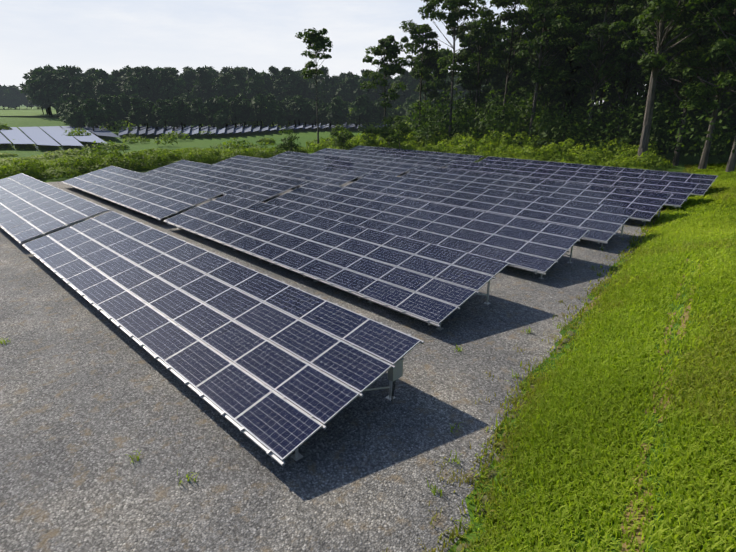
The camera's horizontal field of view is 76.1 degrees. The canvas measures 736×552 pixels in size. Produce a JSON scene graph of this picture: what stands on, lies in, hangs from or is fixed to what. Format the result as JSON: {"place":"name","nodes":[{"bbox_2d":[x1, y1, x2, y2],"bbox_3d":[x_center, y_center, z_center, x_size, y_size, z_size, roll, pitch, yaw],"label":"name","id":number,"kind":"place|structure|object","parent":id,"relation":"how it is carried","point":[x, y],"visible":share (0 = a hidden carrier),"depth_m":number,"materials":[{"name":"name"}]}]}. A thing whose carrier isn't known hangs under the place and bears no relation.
{"place":"outdoors","nodes":[
{"label":"outdoors","id":0,"kind":"place"},
{"bbox_2d":[0,107,60,115],"bbox_3d":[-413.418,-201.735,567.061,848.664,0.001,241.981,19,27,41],"label":"paddy field","id":1,"kind":"structure","parent":0,"point":[25,111],"depth_m":376.30,"materials":[{"name":"green plant"}]},
{"bbox_2d":[0,0,645,103],"label":"sky","id":2,"kind":"structure","parent":0,"point":[107,35],"materials":[{"name":"white"}]},
{"bbox_2d":[0,104,735,551],"bbox_3d":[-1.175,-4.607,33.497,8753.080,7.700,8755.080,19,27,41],"label":"grass","id":3,"kind":"structure","parent":0,"point":[204,140],"depth_m":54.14,"materials":[{"name":"green plant"}]},
{"bbox_2d":[0,122,386,151],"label":"distant solar panels","id":4,"kind":"object","parent":3,"relation":"on","point":[39,136],"visible":0.5,"depth_m":167.50,"materials":[{"name":"glass"}]},
{"bbox_2d":[0,64,603,128],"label":"tree line","id":5,"kind":"object","parent":3,"relation":"on","point":[211,97],"visible":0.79,"depth_m":241.17,"materials":[{"name":"green plant"}]},
{"bbox_2d":[0,102,614,165],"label":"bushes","id":6,"kind":"object","parent":3,"relation":"on","point":[48,156],"visible":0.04,"depth_m":122.09,"materials":[{"name":"green plant"}]},
{"bbox_2d":[0,172,661,551],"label":"gravel pad","id":7,"kind":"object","parent":3,"relation":"on","point":[90,396],"visible":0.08,"depth_m":9.98,"materials":[{"name":"grey gravel"}]},
{"bbox_2d":[0,173,109,243],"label":"solar table","id":8,"kind":"object","parent":7,"relation":"on","point":[31,208],"visible":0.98,"depth_m":26.37,"materials":[{"name":"blue glass"}]},
{"bbox_2d":[62,166,223,224],"bbox_3d":[-17.095,-6.211,33.918,19.160,1.460,4.155,19,27,41],"label":"solar table","id":9,"kind":"object","parent":7,"relation":"on","point":[158,198],"visible":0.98,"depth_m":31.95,"materials":[{"name":"blue glass"}]},
{"bbox_2d":[22,211,423,466],"bbox_3d":[-7.314,0.246,16.351,20.060,1.460,4.155,19,27,41],"label":"solar table","id":10,"kind":"object","parent":7,"relation":"on","point":[278,371],"visible":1,"depth_m":12.47,"materials":[{"name":"blue glass"}]},
{"bbox_2d":[143,160,306,201],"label":"solar table","id":11,"kind":"object","parent":7,"relation":"on","point":[258,187],"visible":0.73,"depth_m":36.58,"materials":[{"name":"blue glass"}]},
{"bbox_2d":[212,155,367,186],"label":"solar table","id":12,"kind":"object","parent":7,"relation":"on","point":[320,174],"visible":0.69,"depth_m":41.07,"materials":[{"name":"blue glass"}]},
{"bbox_2d":[164,194,510,330],"bbox_3d":[-3.203,-1.537,21.201,18.730,1.460,4.155,19,27,41],"label":"solar table","id":13,"kind":"object","parent":7,"relation":"on","point":[432,284],"visible":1,"depth_m":18.45,"materials":[{"name":"blue glass"}]},
{"bbox_2d":[268,151,416,178],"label":"solar table","id":14,"kind":"object","parent":7,"relation":"on","point":[377,167],"visible":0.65,"depth_m":45.40,"materials":[{"name":"blue glass"}]},
{"bbox_2d":[312,148,452,174],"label":"solar table","id":15,"kind":"object","parent":7,"relation":"on","point":[419,161],"visible":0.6,"depth_m":49.36,"materials":[{"name":"blue glass"}]},
{"bbox_2d":[349,145,483,167],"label":"solar table","id":16,"kind":"object","parent":7,"relation":"on","point":[441,155],"visible":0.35,"depth_m":53.06,"materials":[{"name":"blue glass"}]},
{"bbox_2d":[266,182,589,278],"bbox_3d":[1.414,-3.111,25.483,18.970,1.460,4.155,19,27,41],"label":"solar table","id":17,"kind":"object","parent":7,"relation":"on","point":[540,247],"visible":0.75,"depth_m":23.09,"materials":[{"name":"blue glass"}]},
{"bbox_2d":[344,173,637,247],"bbox_3d":[5.744,-4.599,29.530,19.150,1.460,4.155,19,27,41],"label":"solar table","id":18,"kind":"object","parent":7,"relation":"on","point":[602,223],"visible":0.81,"depth_m":27.48,"materials":[{"name":"blue glass"}]},
{"bbox_2d":[401,166,672,225],"bbox_3d":[10.165,-6.123,33.677,19.310,1.460,4.155,19,27,41],"label":"solar table","id":19,"kind":"object","parent":7,"relation":"on","point":[647,205],"visible":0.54,"depth_m":31.87,"materials":[{"name":"blue glass"}]},
{"bbox_2d":[444,161,698,207],"bbox_3d":[14.175,-7.482,37.375,19.550,1.460,4.155,19,27,41],"label":"solar table","id":20,"kind":"object","parent":7,"relation":"on","point":[681,192],"visible":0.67,"depth_m":35.74,"materials":[{"name":"blue glass"}]},
{"bbox_2d":[478,156,717,195],"bbox_3d":[18.070,-8.808,40.982,19.760,1.460,4.155,19,27,41],"label":"solar table","id":21,"kind":"object","parent":7,"relation":"on","point":[704,181],"visible":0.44,"depth_m":39.53,"materials":[{"name":"blue glass"}]},
{"bbox_2d":[0,125,674,179],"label":"bushes","id":22,"kind":"object","parent":3,"relation":"on","point":[504,147],"visible":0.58,"depth_m":52.97,"materials":[{"name":"green plant"}]},
{"bbox_2d":[3,0,735,171],"bbox_3d":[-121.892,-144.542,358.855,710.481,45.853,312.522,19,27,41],"label":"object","id":23,"kind":"object","parent":3,"relation":"on","point":[661,37],"visible":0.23,"depth_m":58.75,"materials":[{"name":"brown plant"}]},
{"bbox_2d":[275,0,735,152],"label":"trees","id":24,"kind":"object","parent":23,"relation":"attached to","point":[440,62],"visible":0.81,"depth_m":64.57,"materials":[{"name":"green plant"}]},
{"bbox_2d":[456,217,656,551],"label":"grass edge","id":25,"kind":"object","parent":3,"relation":"on","point":[485,496],"visible":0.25,"depth_m":9.56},
{"bbox_2d":[406,77,735,163],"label":"undergrowth","id":26,"kind":"object","parent":3,"relation":"on","point":[605,124],"visible":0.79,"depth_m":61.70,"materials":[{"name":"green plant"}]},
{"bbox_2d":[516,205,664,410],"bbox_3d":[10.539,-0.249,19.553,0.640,0.112,45.909,14,25,34],"label":"soil edge","id":27,"kind":"object","parent":3,"relation":"on","point":[585,308],"visible":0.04,"depth_m":16.11,"materials":[{"name":"brown soil"}]},
{"bbox_2d":[621,185,726,551],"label":"terrain dirt tracks","id":28,"kind":"object","parent":3,"relation":"on","point":[637,530],"visible":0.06,"depth_m":6.96,"materials":[{"name":"soil"}]}
]}

